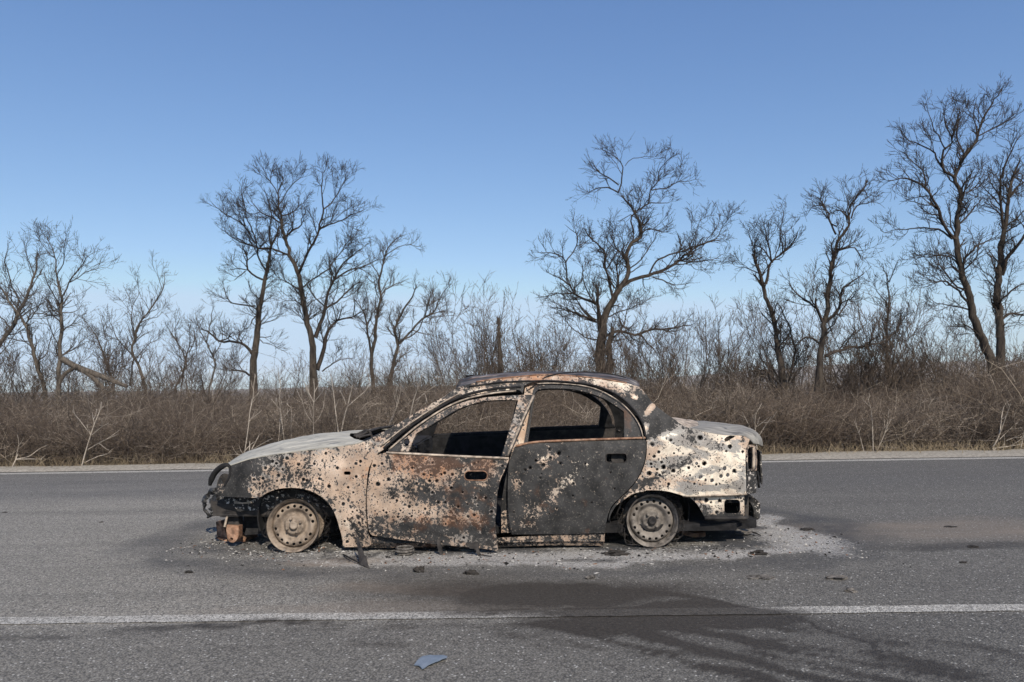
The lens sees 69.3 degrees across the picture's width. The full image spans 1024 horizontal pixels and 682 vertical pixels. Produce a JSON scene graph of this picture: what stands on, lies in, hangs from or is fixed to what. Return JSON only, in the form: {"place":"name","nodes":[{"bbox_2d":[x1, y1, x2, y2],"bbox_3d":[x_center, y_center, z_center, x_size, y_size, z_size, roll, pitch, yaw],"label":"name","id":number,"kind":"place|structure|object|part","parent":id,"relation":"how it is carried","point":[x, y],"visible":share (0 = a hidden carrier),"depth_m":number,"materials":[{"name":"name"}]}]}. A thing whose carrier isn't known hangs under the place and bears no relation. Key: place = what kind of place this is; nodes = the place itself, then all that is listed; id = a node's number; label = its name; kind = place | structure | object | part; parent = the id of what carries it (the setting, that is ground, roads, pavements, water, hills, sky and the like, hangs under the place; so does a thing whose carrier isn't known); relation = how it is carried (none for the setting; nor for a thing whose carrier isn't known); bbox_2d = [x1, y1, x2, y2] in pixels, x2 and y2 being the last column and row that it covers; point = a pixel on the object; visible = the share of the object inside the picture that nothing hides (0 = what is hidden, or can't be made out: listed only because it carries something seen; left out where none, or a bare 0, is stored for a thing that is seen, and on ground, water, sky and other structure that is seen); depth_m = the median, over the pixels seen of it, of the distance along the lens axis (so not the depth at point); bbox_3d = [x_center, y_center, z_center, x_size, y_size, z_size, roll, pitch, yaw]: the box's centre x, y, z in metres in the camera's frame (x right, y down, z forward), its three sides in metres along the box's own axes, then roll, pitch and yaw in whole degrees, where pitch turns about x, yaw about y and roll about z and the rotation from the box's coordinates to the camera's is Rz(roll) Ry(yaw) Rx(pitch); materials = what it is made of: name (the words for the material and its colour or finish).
{"place":"outdoors","nodes":[
{"label":"outdoors","id":0,"kind":"place"},
{"bbox_2d":[2,380,1018,465],"bbox_3d":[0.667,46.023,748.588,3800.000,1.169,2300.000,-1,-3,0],"label":"ground","id":1,"kind":"structure","parent":0,"point":[387,389],"depth_m":242.31,"materials":[{"name":"soil"}]},
{"bbox_2d":[0,231,58,353],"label":"bare tree","id":2,"kind":"object","parent":1,"relation":"on","point":[31,283],"visible":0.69,"depth_m":22.16,"materials":[{"name":"brown plant"}]},
{"bbox_2d":[0,258,58,406],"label":"bare tree","id":3,"kind":"object","parent":1,"relation":"on","point":[28,331],"visible":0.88,"depth_m":21.04,"materials":[{"name":"brown plant"}]},
{"bbox_2d":[12,435,49,466],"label":"pale sapling","id":4,"kind":"object","parent":1,"relation":"on","point":[16,458],"visible":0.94,"depth_m":11.12,"materials":[{"name":"beige plant"}]},
{"bbox_2d":[0,340,66,411],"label":"bare shrub","id":5,"kind":"object","parent":1,"relation":"on","point":[16,355],"visible":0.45,"depth_m":21.26,"materials":[{"name":"brown plant"}]},
{"bbox_2d":[0,312,69,408],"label":"bare shrub","id":6,"kind":"object","parent":1,"relation":"on","point":[27,376],"visible":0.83,"depth_m":20.87,"materials":[{"name":"brown plant"}]},
{"bbox_2d":[8,215,121,413],"bbox_3d":[-12.386,-0.410,20.517,2.489,6.116,2.762,2,-4,-41],"label":"bare tree","id":7,"kind":"object","parent":1,"relation":"on","point":[59,309],"visible":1,"depth_m":20.45,"materials":[{"name":"brown plant"}]},
{"bbox_2d":[57,356,127,388],"bbox_3d":[-11.439,0.878,20.193,1.940,0.953,0.170,-1,-3,0],"label":"fallen limb","id":8,"kind":"object","parent":7,"relation":"attached to","point":[66,361],"visible":0.81,"depth_m":20.14,"materials":[{"name":"brown plant"}]},
{"bbox_2d":[22,323,143,412],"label":"bare shrub","id":9,"kind":"object","parent":1,"relation":"on","point":[69,374],"visible":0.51,"depth_m":21.07,"materials":[{"name":"brown plant"}]},
{"bbox_2d":[73,402,117,465],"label":"pale sapling","id":10,"kind":"object","parent":1,"relation":"on","point":[101,407],"visible":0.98,"depth_m":11.14,"materials":[{"name":"beige plant"}]},
{"bbox_2d":[77,306,131,404],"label":"bare tree","id":11,"kind":"object","parent":1,"relation":"on","point":[82,316],"visible":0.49,"depth_m":23.68,"materials":[{"name":"brown plant"}]},
{"bbox_2d":[96,250,177,402],"bbox_3d":[-11.755,-0.009,23.243,2.738,5.619,1.703,-1,-3,0],"label":"bare tree","id":12,"kind":"object","parent":1,"relation":"on","point":[143,315],"visible":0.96,"depth_m":23.05,"materials":[{"name":"brown plant"}]},
{"bbox_2d":[53,308,226,409],"bbox_3d":[-11.334,0.880,22.571,3.214,3.768,3.923,-2,-4,23],"label":"bare shrub","id":13,"kind":"object","parent":1,"relation":"on","point":[115,354],"visible":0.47,"depth_m":21.86,"materials":[{"name":"brown plant"}]},
{"bbox_2d":[91,344,204,410],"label":"bare shrub","id":14,"kind":"object","parent":1,"relation":"on","point":[138,372],"visible":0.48,"depth_m":21.19,"materials":[{"name":"brown plant"}]},
{"bbox_2d":[160,302,210,387],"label":"bare tree","id":15,"kind":"object","parent":1,"relation":"on","point":[190,340],"visible":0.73,"depth_m":23.89,"materials":[{"name":"brown plant"}]},
{"bbox_2d":[141,317,237,410],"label":"bare shrub","id":16,"kind":"object","parent":1,"relation":"on","point":[184,363],"visible":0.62,"depth_m":21.70,"materials":[{"name":"brown plant"}]},
{"bbox_2d":[167,328,267,414],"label":"bare shrub","id":17,"kind":"object","parent":1,"relation":"on","point":[229,363],"visible":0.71,"depth_m":20.20,"materials":[{"name":"brown plant"}]},
{"bbox_2d":[191,295,245,398],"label":"bare tree","id":18,"kind":"object","parent":1,"relation":"on","point":[206,338],"visible":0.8,"depth_m":24.50,"materials":[{"name":"brown plant"}]},
{"bbox_2d":[189,172,295,408],"bbox_3d":[-8.652,-1.264,23.612,3.490,8.080,2.153,-2,-3,14],"label":"bare tree","id":19,"kind":"object","parent":1,"relation":"on","point":[257,327],"visible":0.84,"depth_m":23.59,"materials":[{"name":"brown plant"}]},
{"bbox_2d":[230,433,272,454],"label":"pale sapling","id":20,"kind":"object","parent":1,"relation":"on","point":[249,446],"visible":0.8,"depth_m":11.35,"materials":[{"name":"beige plant"}]},
{"bbox_2d":[244,379,261,452],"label":"pale sapling","id":21,"kind":"object","parent":1,"relation":"on","point":[252,401],"visible":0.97,"depth_m":11.55,"materials":[{"name":"beige plant"}]},
{"bbox_2d":[272,372,288,441],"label":"pale sapling","id":22,"kind":"object","parent":1,"relation":"on","point":[280,411],"visible":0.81,"depth_m":11.52,"materials":[{"name":"beige plant"}]},
{"bbox_2d":[286,403,294,438],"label":"pale sapling","id":23,"kind":"object","parent":1,"relation":"on","point":[291,416],"visible":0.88,"depth_m":11.64,"materials":[{"name":"beige plant"}]},
{"bbox_2d":[221,150,394,404],"bbox_3d":[-5.934,-1.541,22.406,4.532,8.411,3.520,-2,-4,18],"label":"bare tree","id":24,"kind":"object","parent":1,"relation":"on","point":[315,366],"visible":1,"depth_m":22.05,"materials":[{"name":"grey plant"}]},
{"bbox_2d":[252,349,363,414],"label":"bare shrub","id":25,"kind":"object","parent":1,"relation":"on","point":[301,366],"visible":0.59,"depth_m":19.99,"materials":[{"name":"brown plant"}]},
{"bbox_2d":[297,376,325,433],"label":"pale sapling","id":26,"kind":"object","parent":1,"relation":"on","point":[313,402],"visible":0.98,"depth_m":11.38,"materials":[{"name":"beige plant"}]},
{"bbox_2d":[327,377,338,431],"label":"pale sapling","id":27,"kind":"object","parent":1,"relation":"on","point":[334,404],"visible":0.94,"depth_m":11.50,"materials":[{"name":"beige plant"}]},
{"bbox_2d":[340,369,370,431],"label":"pale sapling","id":28,"kind":"object","parent":1,"relation":"on","point":[350,394],"visible":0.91,"depth_m":11.46,"materials":[{"name":"beige plant"}]},
{"bbox_2d":[315,344,403,414],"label":"bare shrub","id":29,"kind":"object","parent":1,"relation":"on","point":[350,378],"visible":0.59,"depth_m":19.74,"materials":[{"name":"brown plant"}]},
{"bbox_2d":[341,226,424,398],"bbox_3d":[-4.529,-0.625,25.617,3.122,6.922,2.022,3,-5,-45],"label":"bare tree","id":30,"kind":"object","parent":1,"relation":"on","point":[376,316],"visible":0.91,"depth_m":25.73,"materials":[{"name":"brown plant"}]},
{"bbox_2d":[390,389,403,421],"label":"pale sapling","id":31,"kind":"object","parent":1,"relation":"on","point":[396,405],"visible":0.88,"depth_m":11.62,"materials":[{"name":"beige plant"}]},
{"bbox_2d":[362,334,436,405],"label":"bare shrub","id":32,"kind":"object","parent":1,"relation":"on","point":[392,376],"visible":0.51,"depth_m":20.42,"materials":[{"name":"brown plant"}]},
{"bbox_2d":[376,269,459,398],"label":"bare tree","id":33,"kind":"object","parent":1,"relation":"on","point":[397,337],"visible":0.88,"depth_m":24.97,"materials":[{"name":"brown plant"}]},
{"bbox_2d":[410,375,432,415],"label":"pale sapling","id":34,"kind":"object","parent":1,"relation":"on","point":[415,395],"visible":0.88,"depth_m":11.41,"materials":[{"name":"beige plant"}]},
{"bbox_2d":[398,327,466,400],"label":"bare shrub","id":35,"kind":"object","parent":1,"relation":"on","point":[435,368],"visible":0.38,"depth_m":19.73,"materials":[{"name":"brown plant"}]},
{"bbox_2d":[416,272,517,410],"bbox_3d":[-1.079,0.315,17.763,2.715,4.035,3.584,-1,-3,0],"label":"bare shrub","id":36,"kind":"object","parent":1,"relation":"on","point":[482,341],"visible":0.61,"depth_m":17.63,"materials":[{"name":"brown plant"}]},
{"bbox_2d":[455,326,540,408],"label":"bare shrub","id":37,"kind":"object","parent":1,"relation":"on","point":[498,357],"visible":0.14,"depth_m":18.34,"materials":[{"name":"brown plant"}]},
{"bbox_2d":[497,315,503,413],"bbox_3d":[-0.274,0.841,17.985,0.157,2.968,0.144,-2,-4,22],"label":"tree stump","id":38,"kind":"object","parent":1,"relation":"on","point":[498,319],"visible":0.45,"depth_m":17.97,"materials":[{"name":"plant"}]},
{"bbox_2d":[0,316,1023,465],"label":"thicket","id":39,"kind":"object","parent":1,"relation":"on","point":[156,428],"visible":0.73,"depth_m":12.32,"materials":[{"name":"brown plant"}]},
{"bbox_2d":[0,449,1023,471],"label":"gravel verge","id":40,"kind":"structure","parent":1,"relation":"on","point":[893,454],"depth_m":10.95,"materials":[{"name":"grey gravel"}]},
{"bbox_2d":[0,438,1023,467],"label":"dry grass","id":41,"kind":"structure","parent":1,"relation":"on","point":[908,448],"depth_m":11.60,"materials":[{"name":"beige plant"}]},
{"bbox_2d":[475,285,584,414],"bbox_3d":[0.423,0.471,17.394,2.726,3.641,4.130,-1,-3,0],"label":"bare shrub","id":42,"kind":"object","parent":1,"relation":"on","point":[540,360],"visible":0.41,"depth_m":17.47,"materials":[{"name":"brown plant"}]},
{"bbox_2d":[502,325,603,400],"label":"bare shrub","id":43,"kind":"object","parent":1,"relation":"on","point":[548,352],"visible":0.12,"depth_m":18.77,"materials":[{"name":"brown plant"}]},
{"bbox_2d":[522,317,620,410],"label":"bare shrub","id":44,"kind":"object","parent":1,"relation":"on","point":[597,368],"visible":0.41,"depth_m":17.82,"materials":[{"name":"brown plant"}]},
{"bbox_2d":[570,308,694,401],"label":"bare shrub","id":45,"kind":"object","parent":1,"relation":"on","point":[633,362],"visible":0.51,"depth_m":18.19,"materials":[{"name":"brown plant"}]},
{"bbox_2d":[527,132,744,407],"bbox_3d":[3.215,-1.606,19.506,5.790,7.933,2.654,-1,-3,0],"label":"bare tree","id":46,"kind":"object","parent":1,"relation":"on","point":[625,282],"visible":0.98,"depth_m":19.30,"materials":[{"name":"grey plant"}]},
{"bbox_2d":[613,310,703,403],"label":"bare shrub","id":47,"kind":"object","parent":1,"relation":"on","point":[661,354],"visible":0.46,"depth_m":19.41,"materials":[{"name":"brown plant"}]},
{"bbox_2d":[607,290,755,404],"bbox_3d":[4.843,0.375,19.722,4.573,3.979,3.887,-1,-3,0],"label":"bare shrub","id":48,"kind":"object","parent":1,"relation":"on","point":[703,354],"visible":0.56,"depth_m":19.54,"materials":[{"name":"brown plant"}]},
{"bbox_2d":[659,306,784,402],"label":"bare shrub","id":49,"kind":"object","parent":1,"relation":"on","point":[737,346],"visible":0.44,"depth_m":20.36,"materials":[{"name":"brown plant"}]},
{"bbox_2d":[739,405,776,449],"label":"pale sapling","id":50,"kind":"object","parent":1,"relation":"on","point":[760,423],"visible":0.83,"depth_m":11.57,"materials":[{"name":"beige plant"}]},
{"bbox_2d":[723,194,810,405],"bbox_3d":[6.040,-0.659,17.477,2.059,5.720,1.509,-2,-4,22],"label":"bare tree","id":51,"kind":"object","parent":1,"relation":"on","point":[771,310],"visible":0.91,"depth_m":17.53,"materials":[{"name":"brown plant"}]},
{"bbox_2d":[705,308,835,401],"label":"bare shrub","id":52,"kind":"object","parent":1,"relation":"on","point":[737,361],"visible":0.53,"depth_m":18.24,"materials":[{"name":"brown plant"}]},
{"bbox_2d":[725,264,869,401],"bbox_3d":[6.691,0.269,18.171,3.147,3.956,3.201,-1,-3,0],"label":"bare shrub","id":53,"kind":"object","parent":1,"relation":"on","point":[787,367],"visible":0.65,"depth_m":17.81,"materials":[{"name":"brown plant"}]},
{"bbox_2d":[774,165,915,405],"bbox_3d":[7.737,-0.892,16.610,3.843,6.033,1.856,0,-3,-9],"label":"bare tree","id":54,"kind":"object","parent":1,"relation":"on","point":[828,293],"visible":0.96,"depth_m":16.49,"materials":[{"name":"brown plant"}]},
{"bbox_2d":[772,247,943,409],"bbox_3d":[8.568,-0.124,17.901,3.409,4.648,4.978,0,-4,-21],"label":"bare shrub","id":55,"kind":"object","parent":1,"relation":"on","point":[859,337],"visible":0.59,"depth_m":17.88,"materials":[{"name":"brown plant"}]},
{"bbox_2d":[862,393,873,450],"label":"pale sapling","id":56,"kind":"object","parent":1,"relation":"on","point":[872,423],"visible":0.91,"depth_m":11.58,"materials":[{"name":"beige plant"}]},
{"bbox_2d":[860,252,906,406],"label":"bare tree","id":57,"kind":"object","parent":1,"relation":"on","point":[886,282],"visible":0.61,"depth_m":18.96,"materials":[{"name":"brown plant"}]},
{"bbox_2d":[877,412,890,449],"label":"pale sapling","id":58,"kind":"object","parent":1,"relation":"on","point":[885,431],"visible":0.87,"depth_m":11.59,"materials":[{"name":"beige plant"}]},
{"bbox_2d":[836,290,952,400],"bbox_3d":[9.753,0.358,18.284,3.511,3.698,2.295,1,-4,-23],"label":"bare shrub","id":59,"kind":"object","parent":1,"relation":"on","point":[903,352],"visible":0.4,"depth_m":18.19,"materials":[{"name":"brown plant"}]},
{"bbox_2d":[798,290,1011,411],"bbox_3d":[8.771,0.458,17.405,3.176,3.430,4.038,1,-4,-26],"label":"bare shrub","id":60,"kind":"object","parent":1,"relation":"on","point":[871,374],"visible":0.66,"depth_m":17.51,"materials":[{"name":"brown plant"}]},
{"bbox_2d":[867,72,1023,391],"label":"bare tree","id":61,"kind":"object","parent":1,"relation":"on","point":[972,316],"visible":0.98,"depth_m":17.02,"materials":[{"name":"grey plant"}]},
{"bbox_2d":[888,305,1013,400],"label":"bare shrub","id":62,"kind":"object","parent":1,"relation":"on","point":[942,354],"visible":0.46,"depth_m":18.09,"materials":[{"name":"brown plant"}]},
{"bbox_2d":[906,329,1023,397],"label":"bare shrub","id":63,"kind":"object","parent":1,"relation":"on","point":[939,345],"visible":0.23,"depth_m":18.22,"materials":[{"name":"brown plant"}]},
{"bbox_2d":[965,121,1023,387],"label":"bare tree","id":64,"kind":"object","parent":1,"relation":"on","point":[996,297],"visible":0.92,"depth_m":18.35,"materials":[{"name":"brown plant"}]},
{"bbox_2d":[977,322,1023,392],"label":"bare shrub","id":65,"kind":"object","parent":1,"relation":"on","point":[1016,358],"visible":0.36,"depth_m":19.54,"materials":[{"name":"brown plant"}]},
{"bbox_2d":[992,399,1022,449],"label":"pale sapling","id":66,"kind":"object","parent":1,"relation":"on","point":[1000,430],"visible":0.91,"depth_m":11.66,"materials":[{"name":"beige plant"}]},
{"bbox_2d":[994,429,1023,449],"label":"pale sapling","id":67,"kind":"object","parent":1,"relation":"on","point":[1014,443],"visible":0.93,"depth_m":11.69,"materials":[{"name":"beige plant"}]},
{"bbox_2d":[0,456,1023,681],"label":"road","id":68,"kind":"structure","parent":0,"point":[64,552],"depth_m":4.13,"materials":[{"name":"grey asphalt"}]},
{"bbox_2d":[342,554,358,562],"bbox_3d":[-1.082,1.449,4.944,0.025,0.021,0.290,1,-4,-33],"label":"metal rod","id":69,"kind":"object","parent":68,"relation":"on","point":[350,558],"visible":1,"depth_m":4.90,"materials":[{"name":"black metal"}]},
{"bbox_2d":[356,535,369,567],"bbox_3d":[-0.998,1.390,4.879,0.044,0.153,0.367,1,-4,-25],"label":"bent metal strip","id":70,"kind":"object","parent":68,"relation":"on","point":[363,560],"visible":1,"depth_m":4.85,"materials":[{"name":"metal"}]},
{"bbox_2d":[395,545,413,555],"bbox_3d":[-0.737,1.441,5.099,0.132,0.050,0.134,-1,-3,0],"label":"coil spring","id":71,"kind":"object","parent":68,"relation":"on","point":[405,550],"visible":1,"depth_m":5.05,"materials":[{"name":"grey metal"}]},
{"bbox_2d":[413,566,424,572],"bbox_3d":[-0.584,1.423,4.628,0.080,0.038,0.075,-1,-3,0],"label":"charred scrap","id":72,"kind":"object","parent":68,"relation":"on","point":[419,569],"visible":1,"depth_m":4.61,"materials":[{"name":"metal"}]},
{"bbox_2d":[414,655,446,668],"bbox_3d":[-0.353,1.336,3.100,0.094,0.011,0.149,-4,-4,39],"label":"plastic shard","id":73,"kind":"object","parent":68,"relation":"on","point":[423,662],"visible":1,"depth_m":3.10,"materials":[{"name":"blue plastic"}]},
{"bbox_2d":[437,539,442,554],"bbox_3d":[-0.493,1.412,5.074,0.040,0.103,0.025,-1,-3,0],"label":"door trim scrap","id":74,"kind":"object","parent":68,"relation":"on","point":[439,546],"depth_m":5.07,"materials":[{"name":"metal"}]},
{"bbox_2d":[463,569,479,574],"bbox_3d":[-0.252,1.416,4.542,0.107,0.032,0.051,-1,-3,0],"label":"charred scrap","id":75,"kind":"object","parent":68,"relation":"on","point":[470,572],"visible":1,"depth_m":4.53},
{"bbox_2d":[469,542,480,555],"bbox_3d":[-0.253,1.414,5.032,0.082,0.087,0.029,-1,-3,0],"label":"door trim scrap","id":76,"kind":"object","parent":68,"relation":"on","point":[474,545],"depth_m":5.03,"materials":[{"name":"metal"}]},
{"bbox_2d":[201,371,762,552],"bbox_3d":[-0.231,0.918,5.950,4.426,1.338,1.735,-1,-3,0],"label":"burnt car","id":77,"kind":"object","parent":68,"relation":"on","point":[414,480],"visible":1,"depth_m":5.21,"materials":[{"name":"paint"}]},
{"bbox_3d":[-0.421,0.925,5.197,1.185,1.078,0.232,-1,-3,0],"label":"front door","id":78,"kind":"part","parent":77,"relation":"part of","materials":[{"name":"paint"}]},
{"bbox_3d":[-0.462,0.955,6.694,1.116,1.016,0.226,-1,-3,0],"label":"front door","id":79,"kind":"part","parent":77,"relation":"part of","materials":[{"name":"paint"}]},
{"bbox_3d":[0.457,0.914,6.693,0.978,1.043,0.245,-1,-3,0],"label":"rear door","id":80,"kind":"part","parent":77,"relation":"part of","materials":[{"name":"paint"}]},
{"bbox_3d":[0.456,0.830,5.284,0.978,1.043,0.245,-1,-3,0],"label":"rear door","id":81,"kind":"part","parent":77,"relation":"part of","materials":[{"name":"paint"}]},
{"bbox_2d":[0,604,1023,623],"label":"lane line","id":82,"kind":"object","parent":68,"relation":"on","point":[513,613],"visible":1,"depth_m":3.73,"materials":[{"name":"paint"}]},
{"bbox_2d":[0,457,1023,474],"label":"edge line","id":83,"kind":"object","parent":68,"relation":"on","point":[696,463],"visible":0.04,"depth_m":10.58,"materials":[{"name":"paint"}]},
{"bbox_2d":[129,514,910,579],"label":"ash flakes","id":84,"kind":"object","parent":68,"relation":"on","point":[428,558],"visible":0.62,"depth_m":5.08,"materials":[{"name":"grey"}]},
{"bbox_2d":[585,575,594,579],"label":"charred scrap","id":85,"kind":"object","parent":68,"relation":"on","point":[591,577],"visible":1,"depth_m":4.38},
{"bbox_2d":[601,549,630,555],"bbox_3d":[0.703,1.428,5.006,0.186,0.036,0.121,1,-4,-22],"label":"charred scrap","id":86,"kind":"object","parent":68,"relation":"on","point":[617,552],"visible":1,"depth_m":4.99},
{"bbox_2d":[734,530,751,533],"bbox_3d":[1.745,1.446,5.586,0.131,0.015,0.111,-2,-4,18],"label":"scrap sheet","id":87,"kind":"object","parent":68,"relation":"on","point":[742,532],"visible":1,"depth_m":5.58,"materials":[{"name":"grey metal"}]},
{"bbox_2d":[750,550,767,554],"bbox_3d":[1.651,1.413,4.966,0.123,0.033,0.097,-1,-3,0],"label":"charred scrap","id":88,"kind":"object","parent":68,"relation":"on","point":[759,552],"visible":1,"depth_m":4.94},
{"bbox_2d":[746,574,775,578],"bbox_3d":[1.464,1.387,4.365,0.181,0.018,0.102,-1,-3,0],"label":"charred scrap","id":89,"kind":"object","parent":68,"relation":"on","point":[763,576],"visible":1,"depth_m":4.35,"materials":[{"name":"grey"}]},
{"bbox_2d":[800,528,814,530],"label":"charred scrap","id":90,"kind":"object","parent":68,"relation":"on","point":[805,529],"visible":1,"depth_m":5.74,"materials":[{"name":"black metal"}]},
{"bbox_2d":[825,574,847,579],"bbox_3d":[1.892,1.377,4.327,0.142,0.022,0.096,-2,-4,24],"label":"charred scrap","id":91,"kind":"object","parent":68,"relation":"on","point":[836,577],"visible":1,"depth_m":4.30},
{"bbox_2d":[844,588,856,592],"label":"charred scrap","id":92,"kind":"object","parent":68,"relation":"on","point":[851,590],"visible":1,"depth_m":4.04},
{"bbox_2d":[0,360,1023,393],"bbox_3d":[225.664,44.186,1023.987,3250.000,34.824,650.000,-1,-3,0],"label":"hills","id":93,"kind":"structure","parent":0,"point":[811,374],"depth_m":965.82,"materials":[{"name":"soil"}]},
{"bbox_2d":[0,0,1023,392],"label":"sky","id":94,"kind":"structure","parent":0,"point":[472,124],"materials":[{"name":"blue"}]}
]}

